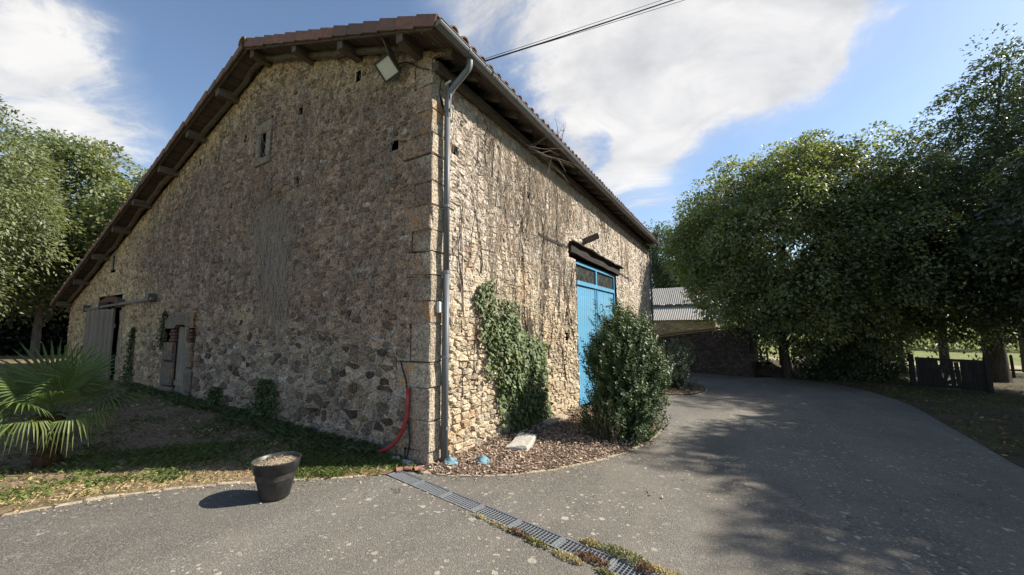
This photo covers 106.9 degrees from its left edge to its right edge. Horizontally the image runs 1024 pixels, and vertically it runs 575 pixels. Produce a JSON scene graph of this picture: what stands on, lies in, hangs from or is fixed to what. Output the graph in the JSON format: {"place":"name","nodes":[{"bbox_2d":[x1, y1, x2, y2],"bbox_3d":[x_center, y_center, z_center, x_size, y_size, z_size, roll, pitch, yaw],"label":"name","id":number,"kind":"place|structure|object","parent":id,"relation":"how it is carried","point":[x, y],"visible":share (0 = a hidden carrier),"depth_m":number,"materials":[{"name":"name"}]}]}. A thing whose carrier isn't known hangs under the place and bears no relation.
{"place":"outdoors","nodes":[
{"label":"outdoors","id":0,"kind":"place"},
{"bbox_2d":[0,354,431,514],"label":"lawn","id":1,"kind":"structure","parent":0,"point":[151,440],"depth_m":4.83,"materials":[{"name":"plant"}]},
{"bbox_2d":[0,94,94,320],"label":"ash tree","id":2,"kind":"object","parent":1,"relation":"on","point":[41,210],"visible":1,"depth_m":13.54,"materials":[{"name":"green plant"}]},
{"bbox_2d":[0,293,115,355],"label":"hedgerow","id":3,"kind":"object","parent":1,"relation":"on","point":[12,339],"visible":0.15,"depth_m":18.29,"materials":[{"name":"green plant"}]},
{"bbox_2d":[0,126,142,356],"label":"ash tree","id":4,"kind":"object","parent":1,"relation":"on","point":[92,168],"visible":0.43,"depth_m":17.34,"materials":[{"name":"green plant"}]},
{"bbox_2d":[0,339,156,468],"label":"fan palm","id":5,"kind":"object","parent":1,"relation":"on","point":[48,426],"visible":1,"depth_m":4.07,"materials":[{"name":"green plant"}]},
{"bbox_2d":[65,164,148,307],"bbox_3d":[-15.841,-1.067,18.659,7.631,9.176,8.319,-4,-7,30],"label":"ash tree","id":6,"kind":"object","parent":1,"relation":"on","point":[116,203],"visible":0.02,"depth_m":15.88,"materials":[{"name":"green plant"}]},
{"bbox_2d":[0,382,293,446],"bbox_3d":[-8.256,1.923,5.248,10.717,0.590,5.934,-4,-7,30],"label":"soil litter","id":7,"kind":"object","parent":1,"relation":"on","point":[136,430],"visible":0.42,"depth_m":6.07,"materials":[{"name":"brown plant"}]},
{"bbox_2d":[0,438,416,510],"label":"grass","id":8,"kind":"structure","parent":1,"relation":"on","point":[328,460],"depth_m":4.25,"materials":[{"name":"green plant"}]},
{"bbox_2d":[109,382,383,457],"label":"grass","id":9,"kind":"structure","parent":1,"relation":"on","point":[306,435],"depth_m":5.68,"materials":[{"name":"green plant"}]},
{"bbox_2d":[401,459,412,466],"bbox_3d":[-1.249,2.089,4.512,0.140,0.074,0.195,4,-7,-38],"label":"loose stone","id":10,"kind":"object","parent":1,"relation":"on","point":[405,460],"visible":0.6,"depth_m":4.48,"materials":[{"name":"grey stone"}]},
{"bbox_2d":[0,475,607,574],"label":"driveway","id":11,"kind":"structure","parent":0,"point":[379,526],"depth_m":2.85,"materials":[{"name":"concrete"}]},
{"bbox_2d":[1,475,365,516],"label":"kerb","id":12,"kind":"structure","parent":11,"relation":"on","point":[164,489],"depth_m":3.56,"materials":[{"name":"beige concrete"}]},
{"bbox_2d":[251,451,301,501],"bbox_3d":[-2.209,1.776,3.554,0.408,0.341,0.408,-4,-7,30],"label":"plant pot","id":13,"kind":"object","parent":11,"relation":"on","point":[274,474],"visible":1,"depth_m":3.45,"materials":[{"name":"black plastic"}]},
{"bbox_2d":[0,424,688,574],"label":"edge grit","id":14,"kind":"object","parent":11,"relation":"on","point":[371,485],"visible":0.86,"depth_m":3.87,"materials":[{"name":"beige gravel"}]},
{"bbox_2d":[475,514,484,518],"bbox_3d":[-0.273,1.979,3.280,0.103,0.044,0.069,-4,-7,30],"label":"weed cushion","id":15,"kind":"object","parent":11,"relation":"on","point":[479,516],"visible":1,"depth_m":3.27,"materials":[{"name":"yellow plant"}]},
{"bbox_2d":[486,518,517,534],"bbox_3d":[-0.078,1.965,3.128,0.364,0.056,0.067,-6,-8,40],"label":"weed cushion","id":16,"kind":"object","parent":11,"relation":"on","point":[496,523],"visible":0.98,"depth_m":3.13,"materials":[{"name":"yellow plant"}]},
{"bbox_2d":[507,527,530,539],"bbox_3d":[0.074,1.946,3.016,0.251,0.061,0.094,-6,-8,44],"label":"weed cushion","id":17,"kind":"object","parent":11,"relation":"on","point":[518,531],"visible":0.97,"depth_m":3.02,"materials":[{"name":"brown plant"}]},
{"bbox_2d":[524,535,550,547],"bbox_3d":[0.187,1.946,2.900,0.242,0.061,0.092,-5,-7,39],"label":"weed cushion","id":18,"kind":"object","parent":11,"relation":"on","point":[539,542],"visible":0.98,"depth_m":2.90,"materials":[{"name":"green plant"}]},
{"bbox_2d":[550,548,589,565],"bbox_3d":[0.411,1.925,2.717,0.312,0.058,0.104,-5,-7,35],"label":"weed cushion","id":19,"kind":"object","parent":11,"relation":"on","point":[573,558],"visible":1,"depth_m":2.71,"materials":[{"name":"yellow plant"}]},
{"bbox_2d":[593,565,621,574],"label":"weed cushion","id":20,"kind":"object","parent":11,"relation":"on","point":[602,569],"visible":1,"depth_m":2.56,"materials":[{"name":"green plant"}]},
{"bbox_2d":[0,322,1023,515],"bbox_3d":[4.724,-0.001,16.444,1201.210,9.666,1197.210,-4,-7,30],"label":"ground","id":21,"kind":"structure","parent":0,"point":[954,354],"depth_m":35.69,"materials":[{"name":"green plant"}]},
{"bbox_2d":[50,14,659,474],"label":"stone barn","id":22,"kind":"structure","parent":21,"relation":"on","point":[332,368],"depth_m":6.15,"materials":[{"name":"stone"}]},
{"bbox_2d":[80,293,156,380],"bbox_3d":[-10.775,1.482,10.229,5.501,2.385,0.210,-4,-7,30],"label":"sliding door","id":23,"kind":"structure","parent":22,"relation":"in","point":[99,324],"depth_m":10.54,"materials":[{"name":"grey wood"}]},
{"bbox_2d":[114,326,135,383],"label":"wall weed","id":24,"kind":"object","parent":22,"relation":"attached to","point":[129,357],"depth_m":9.50,"materials":[{"name":"green plant"}]},
{"bbox_2d":[147,311,167,351],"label":"wall weed","id":25,"kind":"object","parent":22,"relation":"attached to","point":[160,339],"depth_m":8.60,"materials":[{"name":"green plant"}]},
{"bbox_2d":[174,326,188,393],"bbox_3d":[-7.111,1.688,8.174,0.554,1.690,0.055,-4,-7,30],"label":"plank door","id":26,"kind":"structure","parent":22,"relation":"in","point":[180,363],"depth_m":8.21,"materials":[{"name":"grey wood"}]},
{"bbox_2d":[198,386,223,411],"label":"wall weed","id":27,"kind":"object","parent":22,"relation":"attached to","point":[211,398],"depth_m":7.08,"materials":[{"name":"green plant"}]},
{"bbox_2d":[235,378,282,421],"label":"wall weed","id":28,"kind":"object","parent":22,"relation":"attached to","point":[266,399],"depth_m":6.19,"materials":[{"name":"green plant"}]},
{"bbox_2d":[143,55,400,318],"bbox_3d":[-5.419,-1.560,7.408,9.269,4.391,0.026,-4,-7,30],"label":"dead ivy","id":29,"kind":"object","parent":22,"relation":"attached to","point":[296,181],"visible":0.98,"depth_m":6.61,"materials":[{"name":"brown plant"}]},
{"bbox_2d":[245,195,302,345],"bbox_3d":[-4.206,-0.336,6.569,1.953,2.665,0.032,-4,-7,30],"label":"dead ivy","id":30,"kind":"object","parent":22,"relation":"attached to","point":[282,260],"visible":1,"depth_m":6.51,"materials":[{"name":"brown plant"}]},
{"bbox_2d":[375,388,409,452],"bbox_3d":[-1.761,1.701,4.847,1.148,0.875,0.077,-4,-6,27],"label":"conduit","id":31,"kind":"object","parent":22,"relation":"attached to","point":[399,435],"visible":0.69,"depth_m":4.62,"materials":[{"name":"red plastic"}]},
{"bbox_2d":[373,37,428,82],"bbox_3d":[-1.463,-3.078,5.138,0.799,0.563,0.296,-1,-6,6],"label":"floodlight","id":32,"kind":"object","parent":22,"relation":"attached to","point":[387,67],"visible":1,"depth_m":5.12,"materials":[{"name":"grey glass"}]},
{"bbox_2d":[400,361,410,458],"bbox_3d":[-1.324,1.514,4.654,0.210,1.198,0.055,-5,-7,36],"label":"cable","id":33,"kind":"object","parent":22,"relation":"attached to","point":[408,416],"visible":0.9,"depth_m":4.61,"materials":[{"name":"red plastic"}]},
{"bbox_2d":[475,279,553,432],"bbox_3d":[0.202,1.226,6.318,0.258,2.616,2.547,-4,-7,30],"label":"ivy","id":34,"kind":"object","parent":22,"relation":"attached to","point":[517,386],"visible":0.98,"depth_m":6.11,"materials":[{"name":"green plant"}]},
{"bbox_2d":[456,109,609,396],"bbox_3d":[1.131,-0.212,8.304,0.036,4.692,7.411,-4,-7,30],"label":"dead ivy","id":35,"kind":"object","parent":22,"relation":"attached to","point":[523,267],"visible":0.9,"depth_m":6.71,"materials":[{"name":"brown plant"}]},
{"bbox_2d":[449,105,630,354],"bbox_3d":[1.772,-0.578,9.435,0.030,4.173,10.599,-4,-7,30],"label":"dead ivy","id":36,"kind":"object","parent":22,"relation":"attached to","point":[568,199],"visible":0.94,"depth_m":6.99,"materials":[{"name":"brown plant"}]},
{"bbox_2d":[526,132,584,181],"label":"dead twigs","id":37,"kind":"object","parent":22,"relation":"hanging from","point":[537,151],"visible":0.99,"depth_m":7.09,"materials":[{"name":"brown plant"}]},
{"bbox_2d":[450,0,660,69],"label":"overhead cable","id":38,"kind":"object","parent":22,"relation":"attached to","point":[559,34],"visible":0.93,"depth_m":5.65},
{"bbox_2d":[550,119,565,141],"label":"dead twigs","id":39,"kind":"object","parent":22,"relation":"attached to","point":[559,131],"visible":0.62,"depth_m":7.54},
{"bbox_2d":[450,0,673,72],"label":"overhead cable","id":40,"kind":"object","parent":22,"relation":"attached to","point":[576,31],"visible":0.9,"depth_m":5.72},
{"bbox_2d":[450,0,683,70],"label":"overhead cable","id":41,"kind":"object","parent":22,"relation":"attached to","point":[572,34],"visible":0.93,"depth_m":5.49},
{"bbox_2d":[576,260,614,404],"bbox_3d":[2.376,1.222,10.430,0.140,3.520,3.440,-4,-7,30],"label":"blue double door","id":42,"kind":"structure","parent":22,"relation":"in","point":[596,284],"depth_m":9.91,"materials":[{"name":"paint"}]},
{"bbox_2d":[423,406,658,475],"bbox_3d":[1.081,2.371,6.043,1.944,0.308,5.090,-4,-7,30],"label":"mulch bed","id":43,"kind":"object","parent":21,"relation":"on","point":[475,463],"visible":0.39,"depth_m":4.99,"materials":[{"name":"wood"}]},
{"bbox_2d":[442,456,458,465],"bbox_3d":[-0.753,2.073,4.563,0.258,0.092,0.209,-4,-7,30],"label":"rag","id":44,"kind":"object","parent":43,"relation":"on","point":[451,460],"visible":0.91,"depth_m":4.53,"materials":[{"name":"blue fabric"}]},
{"bbox_2d":[476,455,490,463],"bbox_3d":[-0.357,2.086,4.621,0.230,0.092,0.187,-4,-7,30],"label":"rag","id":45,"kind":"object","parent":43,"relation":"on","point":[482,459],"visible":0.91,"depth_m":4.58,"materials":[{"name":"blue fabric"}]},
{"bbox_2d":[505,432,536,450],"bbox_3d":[0.162,2.212,5.413,0.302,0.122,0.751,-2,-6,17],"label":"stone slab","id":46,"kind":"object","parent":43,"relation":"on","point":[523,441],"depth_m":5.28,"materials":[{"name":"white stone"}]},
{"bbox_2d":[541,413,567,425],"bbox_3d":[0.801,2.461,7.032,0.201,0.102,0.833,-4,-7,32],"label":"stone slab","id":47,"kind":"object","parent":43,"relation":"on","point":[555,418],"depth_m":6.99,"materials":[{"name":"beige stone"}]},
{"bbox_2d":[587,398,622,445],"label":"box shrub","id":48,"kind":"object","parent":43,"relation":"on","point":[604,421],"visible":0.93,"depth_m":5.74,"materials":[{"name":"green plant"}]},
{"bbox_2d":[567,297,675,446],"bbox_3d":[1.965,1.431,6.584,1.715,2.566,2.269,-4,-7,30],"label":"evergreen shrub","id":49,"kind":"object","parent":43,"relation":"on","point":[625,364],"visible":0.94,"depth_m":6.19,"materials":[{"name":"green plant"}]},
{"bbox_2d":[643,219,696,304],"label":"background tree","id":50,"kind":"object","parent":21,"relation":"on","point":[660,279],"visible":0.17,"depth_m":41.89,"materials":[{"name":"green plant"}]},
{"bbox_2d":[662,380,705,394],"bbox_3d":[6.166,3.628,14.311,2.162,0.347,6.800,-4,-7,30],"label":"planting bed","id":51,"kind":"object","parent":21,"relation":"on","point":[685,389],"visible":0.3,"depth_m":12.65,"materials":[{"name":"soil"}]},
{"bbox_2d":[658,334,701,388],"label":"evergreen shrub","id":52,"kind":"object","parent":51,"relation":"on","point":[682,366],"visible":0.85,"depth_m":13.06,"materials":[{"name":"green plant"}]},
{"bbox_2d":[660,381,705,393],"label":"bark chips","id":53,"kind":"object","parent":51,"relation":"on","point":[687,388],"visible":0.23,"depth_m":12.84,"materials":[{"name":"brown wood"}]},
{"bbox_2d":[650,287,723,337],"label":"barn","id":54,"kind":"structure","parent":21,"relation":"on","point":[671,318],"depth_m":32.78,"materials":[{"name":"metal"}]},
{"bbox_2d":[655,325,765,376],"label":"stone shed","id":55,"kind":"structure","parent":21,"relation":"on","point":[724,355],"depth_m":19.72,"materials":[{"name":"stone"}]},
{"bbox_2d":[719,303,1018,350],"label":"hedgerow","id":56,"kind":"object","parent":21,"relation":"on","point":[923,347],"visible":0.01,"depth_m":42.22,"materials":[{"name":"green plant"}]},
{"bbox_2d":[756,360,1023,468],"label":"verge","id":57,"kind":"structure","parent":21,"relation":"on","point":[948,420],"depth_m":11.16,"materials":[{"name":"plant"}]},
{"bbox_2d":[755,361,781,374],"bbox_3d":[13.649,4.331,20.655,2.600,0.686,2.600,-4,-7,30],"label":"soil heap","id":58,"kind":"object","parent":57,"relation":"on","point":[764,369],"visible":0.41,"depth_m":19.89,"materials":[{"name":"brown soil"}]},
{"bbox_2d":[656,120,1001,378],"bbox_3d":[14.842,-1.911,19.883,12.359,13.204,11.033,0,-6,-3],"label":"maple tree","id":59,"kind":"object","parent":57,"relation":"on","point":[733,266],"visible":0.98,"depth_m":16.87,"materials":[{"name":"green plant"}]},
{"bbox_2d":[790,338,915,381],"bbox_3d":[16.595,3.529,18.594,6.050,2.233,2.239,0,-6,-2],"label":"hedgerow","id":60,"kind":"object","parent":57,"relation":"on","point":[839,364],"visible":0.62,"depth_m":18.01,"materials":[{"name":"green plant"}]},
{"bbox_2d":[840,281,920,380],"bbox_3d":[17.555,1.960,18.464,2.823,5.128,3.338,1,-6,-19],"label":"multi stem shrub","id":61,"kind":"object","parent":57,"relation":"on","point":[863,334],"visible":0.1,"depth_m":18.16,"materials":[{"name":"green plant"}]},
{"bbox_2d":[762,366,1023,455],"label":"fallen leaves","id":62,"kind":"object","parent":57,"relation":"on","point":[1004,433],"visible":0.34,"depth_m":11.12,"materials":[{"name":"brown plant"}]},
{"bbox_2d":[840,140,1023,373],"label":"broadleaf tree","id":63,"kind":"object","parent":57,"relation":"on","point":[888,265],"visible":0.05,"depth_m":18.16,"materials":[{"name":"green plant"}]},
{"bbox_2d":[886,163,1005,372],"bbox_3d":[23.911,-1.284,21.837,6.954,12.524,7.041,3,-7,-30],"label":"broadleaf tree","id":64,"kind":"object","parent":57,"relation":"on","point":[945,356],"depth_m":21.12,"materials":[{"name":"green plant"}]},
{"bbox_2d":[907,354,993,392],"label":"wooden gate","id":65,"kind":"structure","parent":57,"relation":"on","point":[975,375],"depth_m":15.69,"materials":[{"name":"grey wood"}]},
{"bbox_2d":[882,22,1023,382],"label":"tall tree","id":66,"kind":"object","parent":57,"relation":"on","point":[1000,133],"visible":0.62,"depth_m":16.42,"materials":[{"name":"green plant"}]},
{"bbox_2d":[965,134,1023,314],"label":"overhanging tree","id":67,"kind":"object","parent":57,"relation":"on","point":[1005,215],"visible":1,"depth_m":12.22,"materials":[{"name":"green plant"}]},
{"bbox_2d":[1009,354,1015,377],"bbox_3d":[25.522,4.133,19.354,0.120,1.421,0.133,4,-7,-37],"label":"fence post","id":68,"kind":"object","parent":57,"relation":"on","point":[1012,366],"visible":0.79,"depth_m":19.33,"materials":[{"name":"brown wood"}]},
{"bbox_2d":[961,144,1023,371],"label":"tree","id":69,"kind":"object","parent":21,"relation":"on","point":[1022,353],"visible":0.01,"depth_m":22.16,"materials":[{"name":"green plant"}]},
{"bbox_2d":[0,0,1023,319],"label":"sky","id":70,"kind":"structure","parent":0,"point":[648,101],"materials":[{"name":"blue"}]},
{"bbox_2d":[404,372,1023,574],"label":"driveway","id":71,"kind":"structure","parent":0,"point":[881,500],"depth_m":4.08,"materials":[{"name":"grey asphalt"}]},
{"bbox_2d":[418,470,431,474],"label":"kerb block","id":72,"kind":"structure","parent":71,"relation":"on","point":[423,472],"depth_m":4.25,"materials":[{"name":"beige stone"}]},
{"bbox_2d":[386,471,632,573],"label":"drain channel","id":73,"kind":"object","parent":71,"relation":"on","point":[502,511],"visible":0.12,"depth_m":3.34,"materials":[{"name":"grey metal"}]},
{"bbox_2d":[387,470,423,484],"bbox_3d":[-1.161,2.078,4.134,0.428,0.045,0.183,-5,-7,38],"label":"drain grating","id":74,"kind":"object","parent":73,"relation":"on","point":[407,478],"visible":0.88,"depth_m":4.14,"materials":[{"name":"grey metal"}]},
{"bbox_2d":[411,480,451,496],"bbox_3d":[-0.823,2.055,3.866,0.428,0.045,0.183,-5,-7,38],"label":"drain grating","id":75,"kind":"object","parent":73,"relation":"on","point":[435,489],"visible":0.89,"depth_m":3.87,"materials":[{"name":"grey metal"}]},
{"bbox_2d":[439,491,483,510],"bbox_3d":[-0.484,2.033,3.599,0.428,0.045,0.183,-5,-7,38],"label":"drain grating","id":76,"kind":"object","parent":73,"relation":"on","point":[464,502],"visible":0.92,"depth_m":3.61,"materials":[{"name":"grey metal"}]},
{"bbox_2d":[471,504,520,526],"bbox_3d":[-0.145,2.010,3.332,0.428,0.045,0.183,-5,-7,38],"label":"drain grating","id":77,"kind":"object","parent":73,"relation":"on","point":[496,515],"visible":0.79,"depth_m":3.34,"materials":[{"name":"grey metal"}]},
{"bbox_2d":[508,519,564,546],"bbox_3d":[0.193,1.987,3.064,0.428,0.045,0.183,-5,-7,38],"label":"drain grating","id":78,"kind":"object","parent":73,"relation":"on","point":[551,539],"visible":0.7,"depth_m":3.07,"materials":[{"name":"grey metal"}]},
{"bbox_2d":[553,537,616,567],"bbox_3d":[0.532,1.964,2.797,0.428,0.045,0.183,-5,-7,38],"label":"drain grating","id":79,"kind":"object","parent":73,"relation":"on","point":[563,544],"visible":0.66,"depth_m":2.84,"materials":[{"name":"grey metal"}]},
{"bbox_2d":[574,549,610,568],"bbox_3d":[0.565,1.935,2.719,0.312,0.065,0.120,-5,-8,40],"label":"weed cushion","id":80,"kind":"object","parent":79,"relation":"on","point":[592,556],"visible":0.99,"depth_m":2.70,"materials":[{"name":"brown plant"}]},
{"bbox_2d":[608,558,656,574],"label":"drain grating","id":81,"kind":"object","parent":73,"relation":"on","point":[622,567],"visible":0.79,"depth_m":2.62,"materials":[{"name":"grey metal"}]},
{"bbox_2d":[436,429,661,476],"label":"kerb","id":82,"kind":"structure","parent":71,"relation":"on","point":[544,470],"depth_m":4.48,"materials":[{"name":"beige concrete"}]},
{"bbox_2d":[579,536,601,549],"bbox_3d":[0.601,1.957,2.917,0.130,0.071,0.156,1,-6,-12],"label":"weed cushion","id":83,"kind":"object","parent":71,"relation":"on","point":[586,539],"visible":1,"depth_m":2.91,"materials":[{"name":"yellow plant"}]},
{"bbox_2d":[595,542,649,566],"bbox_3d":[0.796,1.938,2.786,0.446,0.092,0.189,-4,-7,30],"label":"weed cushion","id":84,"kind":"object","parent":71,"relation":"on","point":[620,550],"visible":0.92,"depth_m":2.75,"materials":[{"name":"green plant"}]},
{"bbox_2d":[634,560,657,574],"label":"weed cushion","id":85,"kind":"object","parent":71,"relation":"on","point":[643,563],"visible":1,"depth_m":2.60,"materials":[{"name":"brown plant"}]},
{"bbox_2d":[647,563,680,574],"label":"weed cushion","id":86,"kind":"object","parent":71,"relation":"on","point":[661,569],"visible":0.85,"depth_m":2.58,"materials":[{"name":"yellow plant"}]},
{"bbox_2d":[667,387,707,395],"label":"kerb","id":87,"kind":"structure","parent":71,"relation":"on","point":[689,395],"depth_m":11.56,"materials":[{"name":"grey concrete"}]},
{"bbox_2d":[580,373,981,573],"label":"fallen leaves","id":88,"kind":"object","parent":71,"relation":"on","point":[795,440],"visible":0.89,"depth_m":4.42,"materials":[{"name":"brown plant"}]},
{"bbox_2d":[759,357,1021,369],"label":"lane","id":89,"kind":"structure","parent":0,"point":[1015,367],"depth_m":25.23,"materials":[{"name":"grey asphalt"}]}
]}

